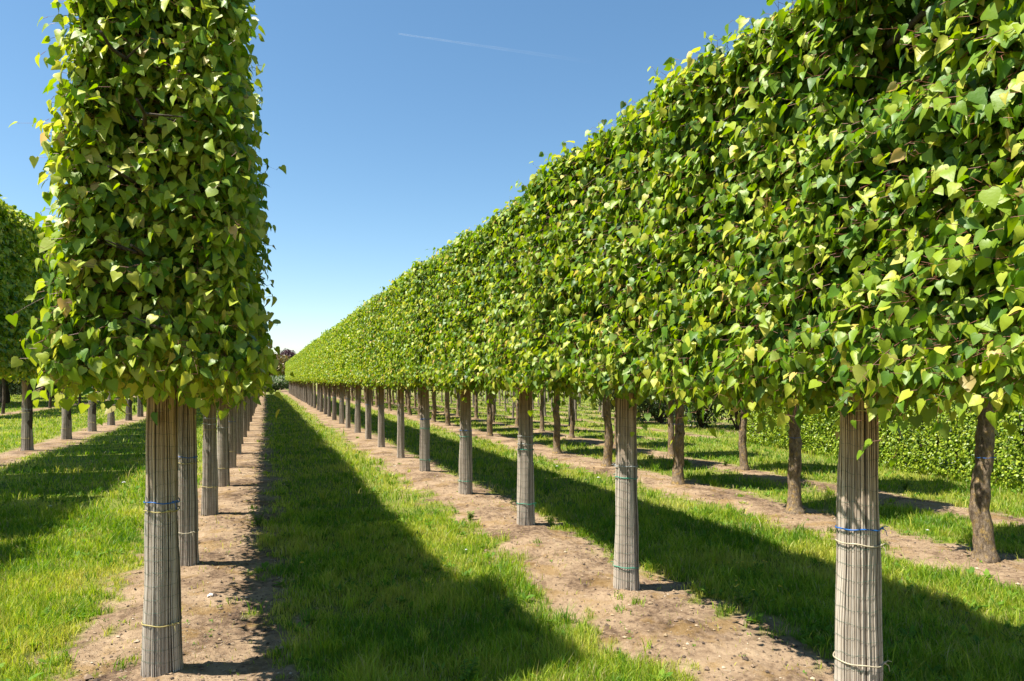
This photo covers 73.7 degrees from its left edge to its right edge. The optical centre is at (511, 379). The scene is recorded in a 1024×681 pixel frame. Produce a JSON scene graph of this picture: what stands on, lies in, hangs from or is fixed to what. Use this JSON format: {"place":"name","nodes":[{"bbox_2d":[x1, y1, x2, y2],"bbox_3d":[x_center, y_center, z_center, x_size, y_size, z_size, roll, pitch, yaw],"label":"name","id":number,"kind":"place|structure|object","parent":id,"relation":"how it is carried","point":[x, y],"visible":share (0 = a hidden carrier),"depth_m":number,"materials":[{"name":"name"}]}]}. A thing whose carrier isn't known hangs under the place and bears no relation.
{"place":"outdoors","nodes":[
{"label":"outdoors","id":0,"kind":"place"},
{"bbox_2d":[0,0,920,353],"label":"sky","id":1,"kind":"structure","parent":0,"point":[396,127],"materials":[{"name":"blue"}]},
{"bbox_2d":[0,394,1023,680],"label":"grass","id":2,"kind":"structure","parent":0,"point":[128,526],"depth_m":6.38,"materials":[{"name":"green plant"}]},
{"bbox_2d":[0,382,1023,680],"bbox_3d":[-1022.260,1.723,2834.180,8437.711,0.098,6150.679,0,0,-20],"label":"ground","id":3,"kind":"structure","parent":0,"point":[658,626],"depth_m":6.70,"materials":[{"name":"beige soil"}]},
{"bbox_2d":[1,378,5,413],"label":"tall lime tree","id":4,"kind":"object","parent":3,"relation":"on","point":[3,396],"visible":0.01,"depth_m":34.40,"materials":[{"name":"grey plant"}]},
{"bbox_2d":[8,379,21,395],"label":"shrub","id":5,"kind":"object","parent":3,"relation":"on","point":[15,385],"visible":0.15,"depth_m":69.99,"materials":[{"name":"green plant"}]},
{"bbox_2d":[0,191,38,383],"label":"tall lime tree","id":6,"kind":"object","parent":3,"relation":"on","point":[13,250],"visible":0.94,"depth_m":14.41,"materials":[{"name":"green plant"}]},
{"bbox_2d":[0,379,42,402],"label":"background tree","id":7,"kind":"object","parent":3,"relation":"on","point":[7,396],"depth_m":49.92,"materials":[{"name":"brown plant"}]},
{"bbox_2d":[9,383,44,394],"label":"shrub","id":8,"kind":"object","parent":3,"relation":"on","point":[16,388],"visible":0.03,"depth_m":77.16,"materials":[{"name":"green plant"}]},
{"bbox_2d":[0,216,62,450],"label":"tall lime tree","id":9,"kind":"object","parent":3,"relation":"on","point":[34,308],"visible":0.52,"depth_m":16.21,"materials":[{"name":"green plant"}]},
{"bbox_2d":[8,378,54,398],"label":"background tree","id":10,"kind":"object","parent":3,"relation":"on","point":[48,391],"depth_m":61.77,"materials":[{"name":"green plant"}]},
{"bbox_2d":[48,393,51,407],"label":"tall lime tree","id":11,"kind":"object","parent":3,"relation":"on","point":[50,403],"depth_m":41.41,"materials":[{"name":"grey plant"}]},
{"bbox_2d":[35,253,74,438],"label":"tall lime tree","id":12,"kind":"object","parent":3,"relation":"on","point":[66,430],"visible":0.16,"depth_m":19.49,"materials":[{"name":"grey plant"}]},
{"bbox_2d":[87,386,96,431],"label":"tall lime tree","id":13,"kind":"object","parent":3,"relation":"on","point":[92,424],"visible":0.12,"depth_m":22.44,"materials":[{"name":"grey plant"}]},
{"bbox_2d":[107,392,114,424],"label":"tall lime tree","id":14,"kind":"object","parent":3,"relation":"on","point":[111,418],"visible":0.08,"depth_m":25.39,"materials":[{"name":"grey plant"}]},
{"bbox_2d":[125,399,131,420],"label":"tall lime tree","id":15,"kind":"object","parent":3,"relation":"on","point":[128,416],"depth_m":28.38,"materials":[{"name":"grey plant"}]},
{"bbox_2d":[137,398,143,416],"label":"tall lime tree","id":16,"kind":"object","parent":3,"relation":"on","point":[140,411],"visible":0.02,"depth_m":31.32,"materials":[{"name":"grey plant"}]},
{"bbox_2d":[5,0,294,677],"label":"lime tree","id":17,"kind":"object","parent":3,"relation":"on","point":[161,225],"visible":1,"depth_m":3.37,"materials":[{"name":"green plant"}]},
{"bbox_2d":[96,388,262,565],"bbox_3d":[-2.971,-0.152,6.237,1.320,3.852,2.837,0,0,-20],"label":"lime tree","id":18,"kind":"object","parent":3,"relation":"on","point":[188,529],"visible":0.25,"depth_m":6.20,"materials":[{"name":"grey plant"}]},
{"bbox_2d":[201,250,260,515],"bbox_3d":[-3.827,-0.115,8.642,1.228,3.774,2.844,0,0,-20],"label":"lime tree","id":19,"kind":"object","parent":3,"relation":"on","point":[209,501],"visible":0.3,"depth_m":8.57,"materials":[{"name":"grey plant"}]},
{"bbox_2d":[235,404,241,453],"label":"lime tree","id":20,"kind":"object","parent":3,"relation":"on","point":[238,433],"visible":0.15,"depth_m":15.64,"materials":[{"name":"grey plant"}]},
{"bbox_2d":[240,399,243,443],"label":"lime tree","id":21,"kind":"object","parent":3,"relation":"on","point":[241,413],"visible":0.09,"depth_m":18.01,"materials":[{"name":"grey plant"}]},
{"bbox_2d":[217,269,267,486],"bbox_3d":[-4.625,-0.109,11.004,1.397,3.824,2.916,0,0,-20],"label":"lime tree","id":22,"kind":"object","parent":3,"relation":"on","point":[223,454],"visible":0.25,"depth_m":10.92,"materials":[{"name":"grey plant"}]},
{"bbox_2d":[228,394,260,467],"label":"lime tree","id":23,"kind":"object","parent":3,"relation":"on","point":[232,439],"visible":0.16,"depth_m":13.28,"materials":[{"name":"grey plant"}]},
{"bbox_2d":[243,396,246,436],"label":"lime tree","id":24,"kind":"object","parent":3,"relation":"on","point":[244,423],"visible":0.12,"depth_m":20.35,"materials":[{"name":"grey plant"}]},
{"bbox_2d":[246,396,249,430],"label":"lime tree","id":25,"kind":"object","parent":3,"relation":"on","point":[248,414],"visible":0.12,"depth_m":22.72,"materials":[{"name":"grey plant"}]},
{"bbox_2d":[249,393,251,421],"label":"lime tree","id":26,"kind":"object","parent":3,"relation":"on","point":[250,400],"visible":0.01,"depth_m":27.42,"materials":[{"name":"grey plant"}]},
{"bbox_2d":[252,396,253,415],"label":"lime tree","id":27,"kind":"object","parent":3,"relation":"on","point":[252,407],"depth_m":32.12,"materials":[{"name":"grey plant"}]},
{"bbox_2d":[249,507,264,525],"bbox_3d":[-3.041,1.632,8.120,0.214,0.250,0.117,0,0,-29],"label":"weed plant","id":28,"kind":"object","parent":3,"relation":"on","point":[256,518],"visible":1,"depth_m":8.13,"materials":[{"name":"green plant"}]},
{"bbox_2d":[264,375,288,391],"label":"flowering shrub","id":29,"kind":"object","parent":3,"relation":"on","point":[279,382],"visible":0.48,"depth_m":94.92,"materials":[{"name":"green plant"}]},
{"bbox_2d":[269,352,289,376],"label":"shrub","id":30,"kind":"object","parent":3,"relation":"on","point":[282,361],"visible":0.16,"depth_m":111.16,"materials":[{"name":"orange plant"}]},
{"bbox_2d":[278,348,295,388],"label":"purple tree","id":31,"kind":"object","parent":3,"relation":"on","point":[286,352],"visible":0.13,"depth_m":126.64,"materials":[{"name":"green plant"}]},
{"bbox_2d":[287,360,291,394],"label":"lime tree","id":32,"kind":"object","parent":3,"relation":"on","point":[288,377],"visible":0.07,"depth_m":75.33,"materials":[{"name":"green plant"}]},
{"bbox_2d":[289,359,294,395],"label":"lime tree","id":33,"kind":"object","parent":3,"relation":"on","point":[290,361],"visible":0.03,"depth_m":68.32,"materials":[{"name":"green plant"}]},
{"bbox_2d":[290,356,296,397],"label":"lime tree","id":34,"kind":"object","parent":3,"relation":"on","point":[291,377],"visible":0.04,"depth_m":63.67,"materials":[{"name":"green plant"}]},
{"bbox_2d":[290,360,297,397],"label":"lime tree","id":35,"kind":"object","parent":3,"relation":"on","point":[293,379],"visible":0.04,"depth_m":61.35,"materials":[{"name":"green plant"}]},
{"bbox_2d":[290,357,299,398],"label":"lime tree","id":36,"kind":"object","parent":3,"relation":"on","point":[298,381],"visible":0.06,"depth_m":59.03,"materials":[{"name":"green plant"}]},
{"bbox_2d":[293,354,300,399],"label":"lime tree","id":37,"kind":"object","parent":3,"relation":"on","point":[295,375],"visible":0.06,"depth_m":56.71,"materials":[{"name":"green plant"}]},
{"bbox_2d":[294,353,302,400],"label":"lime tree","id":38,"kind":"object","parent":3,"relation":"on","point":[296,357],"visible":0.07,"depth_m":54.38,"materials":[{"name":"green plant"}]},
{"bbox_2d":[296,354,304,401],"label":"lime tree","id":39,"kind":"object","parent":3,"relation":"on","point":[297,355],"visible":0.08,"depth_m":52.07,"materials":[{"name":"green plant"}]},
{"bbox_2d":[296,350,306,402],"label":"lime tree","id":40,"kind":"object","parent":3,"relation":"on","point":[300,369],"visible":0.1,"depth_m":49.75,"materials":[{"name":"green plant"}]},
{"bbox_2d":[298,351,308,403],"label":"lime tree","id":41,"kind":"object","parent":3,"relation":"on","point":[300,352],"visible":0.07,"depth_m":47.44,"materials":[{"name":"green plant"}]},
{"bbox_2d":[299,349,310,404],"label":"lime tree","id":42,"kind":"object","parent":3,"relation":"on","point":[309,393],"visible":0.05,"depth_m":45.11,"materials":[{"name":"green plant"}]},
{"bbox_2d":[300,346,312,406],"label":"lime tree","id":43,"kind":"object","parent":3,"relation":"on","point":[304,370],"visible":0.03,"depth_m":42.78,"materials":[{"name":"green plant"}]},
{"bbox_2d":[302,344,323,407],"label":"lime tree","id":44,"kind":"object","parent":3,"relation":"on","point":[307,366],"visible":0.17,"depth_m":40.46,"materials":[{"name":"green plant"}]},
{"bbox_2d":[306,342,319,409],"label":"lime tree","id":45,"kind":"object","parent":3,"relation":"on","point":[318,386],"visible":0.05,"depth_m":38.15,"materials":[{"name":"green plant"}]},
{"bbox_2d":[310,339,322,411],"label":"lime tree","id":46,"kind":"object","parent":3,"relation":"on","point":[313,357],"visible":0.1,"depth_m":35.80,"materials":[{"name":"green plant"}]},
{"bbox_2d":[311,339,326,413],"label":"lime tree","id":47,"kind":"object","parent":3,"relation":"on","point":[325,389],"visible":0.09,"depth_m":33.49,"materials":[{"name":"green plant"}]},
{"bbox_2d":[313,336,339,416],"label":"lime tree","id":48,"kind":"object","parent":3,"relation":"on","point":[320,365],"visible":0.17,"depth_m":31.16,"materials":[{"name":"green plant"}]},
{"bbox_2d":[320,328,336,419],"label":"lime tree","id":49,"kind":"object","parent":3,"relation":"on","point":[324,368],"visible":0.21,"depth_m":28.82,"materials":[{"name":"green plant"}]},
{"bbox_2d":[323,328,354,423],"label":"lime tree","id":50,"kind":"object","parent":3,"relation":"on","point":[330,361],"visible":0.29,"depth_m":26.52,"materials":[{"name":"green plant"}]},
{"bbox_2d":[328,321,360,427],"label":"lime tree","id":51,"kind":"object","parent":3,"relation":"on","point":[335,375],"visible":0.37,"depth_m":24.18,"materials":[{"name":"green plant"}]},
{"bbox_2d":[335,314,360,432],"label":"lime tree","id":52,"kind":"object","parent":3,"relation":"on","point":[344,349],"visible":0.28,"depth_m":21.87,"materials":[{"name":"green plant"}]},
{"bbox_2d":[351,384,353,400],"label":"lime tree","id":53,"kind":"object","parent":3,"relation":"on","point":[352,395],"visible":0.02,"depth_m":53.47,"materials":[{"name":"brown plant"}]},
{"bbox_2d":[342,305,384,438],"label":"lime tree","id":54,"kind":"object","parent":3,"relation":"on","point":[355,365],"visible":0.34,"depth_m":19.56,"materials":[{"name":"green plant"}]},
{"bbox_2d":[371,386,373,405],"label":"lime tree","id":55,"kind":"object","parent":3,"relation":"on","point":[372,397],"visible":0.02,"depth_m":44.06,"materials":[{"name":"brown plant"}]},
{"bbox_2d":[352,294,397,446],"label":"lime tree","id":56,"kind":"object","parent":3,"relation":"on","point":[365,332],"visible":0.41,"depth_m":17.21,"materials":[{"name":"green plant"}]},
{"bbox_2d":[375,388,377,406],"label":"lime tree","id":57,"kind":"object","parent":3,"relation":"on","point":[376,399],"visible":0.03,"depth_m":41.70,"materials":[{"name":"brown plant"}]},
{"bbox_2d":[388,387,391,410],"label":"lime tree","id":58,"kind":"object","parent":3,"relation":"on","point":[389,401],"visible":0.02,"depth_m":36.97,"materials":[{"name":"brown plant"}]},
{"bbox_2d":[366,281,432,457],"bbox_3d":[-2.459,-0.145,15.013,1.320,3.881,2.905,0,0,-20],"label":"lime tree","id":59,"kind":"object","parent":3,"relation":"on","point":[380,308],"visible":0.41,"depth_m":14.91,"materials":[{"name":"green plant"}]},
{"bbox_2d":[405,389,406,405],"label":"lime tree","id":60,"kind":"object","parent":3,"relation":"on","point":[405,397],"visible":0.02,"depth_m":43.43,"materials":[{"name":"brown plant"}]},
{"bbox_2d":[407,387,411,415],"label":"lime tree","id":61,"kind":"object","parent":3,"relation":"on","point":[409,404],"visible":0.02,"depth_m":32.29,"materials":[{"name":"brown plant"}]},
{"bbox_2d":[383,258,446,470],"bbox_3d":[-1.645,-0.179,12.632,1.397,3.887,2.999,0,0,-20],"label":"lime tree","id":62,"kind":"object","parent":3,"relation":"on","point":[405,363],"visible":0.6,"depth_m":12.54,"materials":[{"name":"green plant"}]},
{"bbox_2d":[413,388,416,407],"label":"lime tree","id":63,"kind":"object","parent":3,"relation":"on","point":[415,399],"visible":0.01,"depth_m":41.10,"materials":[{"name":"brown plant"}]},
{"bbox_2d":[417,388,419,418],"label":"lime tree","id":64,"kind":"object","parent":3,"relation":"on","point":[418,416],"visible":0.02,"depth_m":29.92,"materials":[{"name":"brown plant"}]},
{"bbox_2d":[430,388,436,421],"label":"lime tree","id":65,"kind":"object","parent":3,"relation":"on","point":[434,411],"visible":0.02,"depth_m":27.57,"materials":[{"name":"brown plant"}]},
{"bbox_2d":[444,391,450,425],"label":"lime tree","id":66,"kind":"object","parent":3,"relation":"on","point":[447,413],"visible":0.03,"depth_m":25.17,"materials":[{"name":"brown plant"}]},
{"bbox_2d":[456,392,459,415],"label":"lime tree","id":67,"kind":"object","parent":3,"relation":"on","point":[458,408],"visible":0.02,"depth_m":31.71,"materials":[{"name":"brown plant"}]},
{"bbox_2d":[411,229,506,494],"bbox_3d":[-0.689,-0.138,10.216,1.228,3.824,2.909,0,0,-20],"label":"lime tree","id":68,"kind":"object","parent":3,"relation":"on","point":[442,276],"visible":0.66,"depth_m":10.08,"materials":[{"name":"green plant"}]},
{"bbox_2d":[459,657,478,680],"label":"weed plant","id":69,"kind":"object","parent":3,"relation":"on","point":[470,669],"visible":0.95,"depth_m":3.90,"materials":[{"name":"green plant"}]},
{"bbox_2d":[467,511,474,519],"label":"weed plant","id":70,"kind":"object","parent":3,"relation":"on","point":[470,515],"visible":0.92,"depth_m":8.34,"materials":[{"name":"green plant"}]},
{"bbox_2d":[474,389,478,418],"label":"lime tree","id":71,"kind":"object","parent":3,"relation":"on","point":[475,408],"visible":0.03,"depth_m":29.38,"materials":[{"name":"brown plant"}]},
{"bbox_2d":[486,393,492,435],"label":"lime tree","id":72,"kind":"object","parent":3,"relation":"on","point":[489,421],"visible":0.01,"depth_m":20.48,"materials":[{"name":"brown plant"}]},
{"bbox_2d":[491,394,494,422],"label":"lime tree","id":73,"kind":"object","parent":3,"relation":"on","point":[493,410],"visible":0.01,"depth_m":27.00,"materials":[{"name":"brown plant"}]},
{"bbox_2d":[499,597,515,616],"bbox_3d":[-0.038,1.683,5.042,0.137,0.186,0.145,0,0,13],"label":"weed plant","id":74,"kind":"object","parent":3,"relation":"on","point":[506,607],"visible":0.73,"depth_m":5.03,"materials":[{"name":"green plant"}]},
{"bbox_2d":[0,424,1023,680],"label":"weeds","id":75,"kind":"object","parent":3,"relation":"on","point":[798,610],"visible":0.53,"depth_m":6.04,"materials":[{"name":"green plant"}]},
{"bbox_2d":[512,391,513,417],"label":"young tree","id":76,"kind":"object","parent":3,"relation":"on","point":[512,407],"visible":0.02,"depth_m":30.96,"materials":[{"name":"brown plant"}]},
{"bbox_2d":[514,390,518,426],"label":"lime tree","id":77,"kind":"object","parent":3,"relation":"on","point":[517,417],"visible":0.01,"depth_m":24.66,"materials":[{"name":"brown plant"}]},
{"bbox_2d":[452,179,598,525],"bbox_3d":[0.178,-0.159,7.937,1.320,3.842,2.953,0,0,-20],"label":"lime tree","id":78,"kind":"object","parent":3,"relation":"on","point":[494,362],"visible":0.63,"depth_m":7.88,"materials":[{"name":"green plant"}]},
{"bbox_2d":[539,394,544,431],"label":"lime tree","id":79,"kind":"object","parent":3,"relation":"on","point":[542,404],"visible":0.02,"depth_m":22.31,"materials":[{"name":"brown plant"}]},
{"bbox_2d":[544,389,546,415],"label":"young tree","id":80,"kind":"object","parent":3,"relation":"on","point":[545,403],"visible":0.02,"depth_m":32.65,"materials":[{"name":"brown plant"}]},
{"bbox_2d":[552,391,561,453],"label":"lime tree","id":81,"kind":"object","parent":3,"relation":"on","point":[556,435],"visible":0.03,"depth_m":15.81,"materials":[{"name":"brown plant"}]},
{"bbox_2d":[568,401,570,425],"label":"young tree","id":82,"kind":"object","parent":3,"relation":"on","point":[569,420],"visible":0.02,"depth_m":25.06,"materials":[{"name":"brown plant"}]},
{"bbox_2d":[568,392,574,437],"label":"lime tree","id":83,"kind":"object","parent":3,"relation":"on","point":[572,423],"visible":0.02,"depth_m":19.92,"materials":[{"name":"brown plant"}]},
{"bbox_2d":[574,399,576,419],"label":"young tree","id":84,"kind":"object","parent":3,"relation":"on","point":[575,406],"depth_m":29.82,"materials":[{"name":"brown plant"}]},
{"bbox_2d":[601,394,613,466],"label":"lime tree","id":85,"kind":"object","parent":3,"relation":"on","point":[608,448],"visible":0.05,"depth_m":13.44,"materials":[{"name":"brown plant"}]},
{"bbox_2d":[613,397,615,445],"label":"lime tree","id":86,"kind":"object","parent":3,"relation":"on","point":[614,444],"visible":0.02,"depth_m":17.61,"materials":[{"name":"brown plant"}]},
{"bbox_2d":[588,387,664,415],"bbox_3d":[4.915,0.256,29.147,4.260,3.119,2.788,0,0,-20],"label":"shrub","id":87,"kind":"object","parent":3,"relation":"on","point":[600,403],"visible":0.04,"depth_m":28.89,"materials":[{"name":"green plant"}]},
{"bbox_2d":[504,57,782,590],"bbox_3d":[0.964,-0.167,5.580,1.397,3.873,3.075,0,0,-20],"label":"lime tree","id":88,"kind":"object","parent":3,"relation":"on","point":[587,254],"visible":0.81,"depth_m":5.42,"materials":[{"name":"green plant"}]},
{"bbox_2d":[636,391,686,422],"bbox_3d":[5.899,0.171,27.081,4.137,3.287,2.327,0,0,-20],"label":"shrub","id":89,"kind":"object","parent":3,"relation":"on","point":[655,407],"visible":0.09,"depth_m":26.71,"materials":[{"name":"green plant"}]},
{"bbox_2d":[667,400,673,456],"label":"lime tree","id":90,"kind":"object","parent":3,"relation":"on","point":[670,452],"visible":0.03,"depth_m":15.27,"materials":[{"name":"brown plant"}]},
{"bbox_2d":[670,398,685,484],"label":"lime tree","id":91,"kind":"object","parent":3,"relation":"on","point":[678,471],"visible":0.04,"depth_m":11.13,"materials":[{"name":"brown plant"}]},
{"bbox_2d":[673,399,725,426],"bbox_3d":[6.910,-0.024,24.544,3.748,3.685,3.954,0,0,33],"label":"shrub","id":92,"kind":"object","parent":3,"relation":"on","point":[697,415],"visible":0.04,"depth_m":24.52,"materials":[{"name":"green plant"}]},
{"bbox_2d":[721,455,729,465],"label":"weed plant","id":93,"kind":"object","parent":3,"relation":"on","point":[725,463],"visible":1,"depth_m":13.60,"materials":[{"name":"green plant"}]},
{"bbox_2d":[709,392,751,428],"bbox_3d":[7.751,0.015,23.342,3.064,3.607,3.811,0,0,33],"label":"shrub","id":94,"kind":"object","parent":3,"relation":"on","point":[736,425],"visible":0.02,"depth_m":23.42,"materials":[{"name":"green plant"}]},
{"bbox_2d":[732,580,754,605],"bbox_3d":[1.739,1.651,5.215,0.160,0.208,0.180,0,0,-38],"label":"weed plant","id":95,"kind":"object","parent":3,"relation":"on","point":[738,595],"visible":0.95,"depth_m":5.21,"materials":[{"name":"green plant"}]},
{"bbox_2d":[738,407,749,470],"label":"lime tree","id":96,"kind":"object","parent":3,"relation":"on","point":[743,460],"visible":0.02,"depth_m":12.93,"materials":[{"name":"brown plant"}]},
{"bbox_2d":[784,405,805,513],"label":"lime tree","id":97,"kind":"object","parent":3,"relation":"on","point":[794,498],"visible":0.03,"depth_m":8.79,"materials":[{"name":"brown plant"}]},
{"bbox_2d":[625,0,1023,680],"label":"lime tree","id":98,"kind":"object","parent":3,"relation":"on","point":[849,190],"visible":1,"depth_m":3.10,"materials":[{"name":"green plant"}]},
{"bbox_2d":[746,388,1023,490],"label":"clipped hedge","id":99,"kind":"object","parent":3,"relation":"on","point":[963,467],"visible":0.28,"depth_m":12.41,"materials":[{"name":"green plant"}]},
{"bbox_2d":[899,478,911,489],"bbox_3d":[6.160,1.637,10.691,0.113,0.211,0.224,0,0,-20],"label":"weed plant","id":100,"kind":"object","parent":3,"relation":"on","point":[905,487],"visible":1,"depth_m":10.68,"materials":[{"name":"green plant"}]},
{"bbox_2d":[968,385,1000,562],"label":"lime tree","id":101,"kind":"object","parent":3,"relation":"on","point":[984,545],"visible":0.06,"depth_m":6.45,"materials":[{"name":"brown plant"}]}
]}

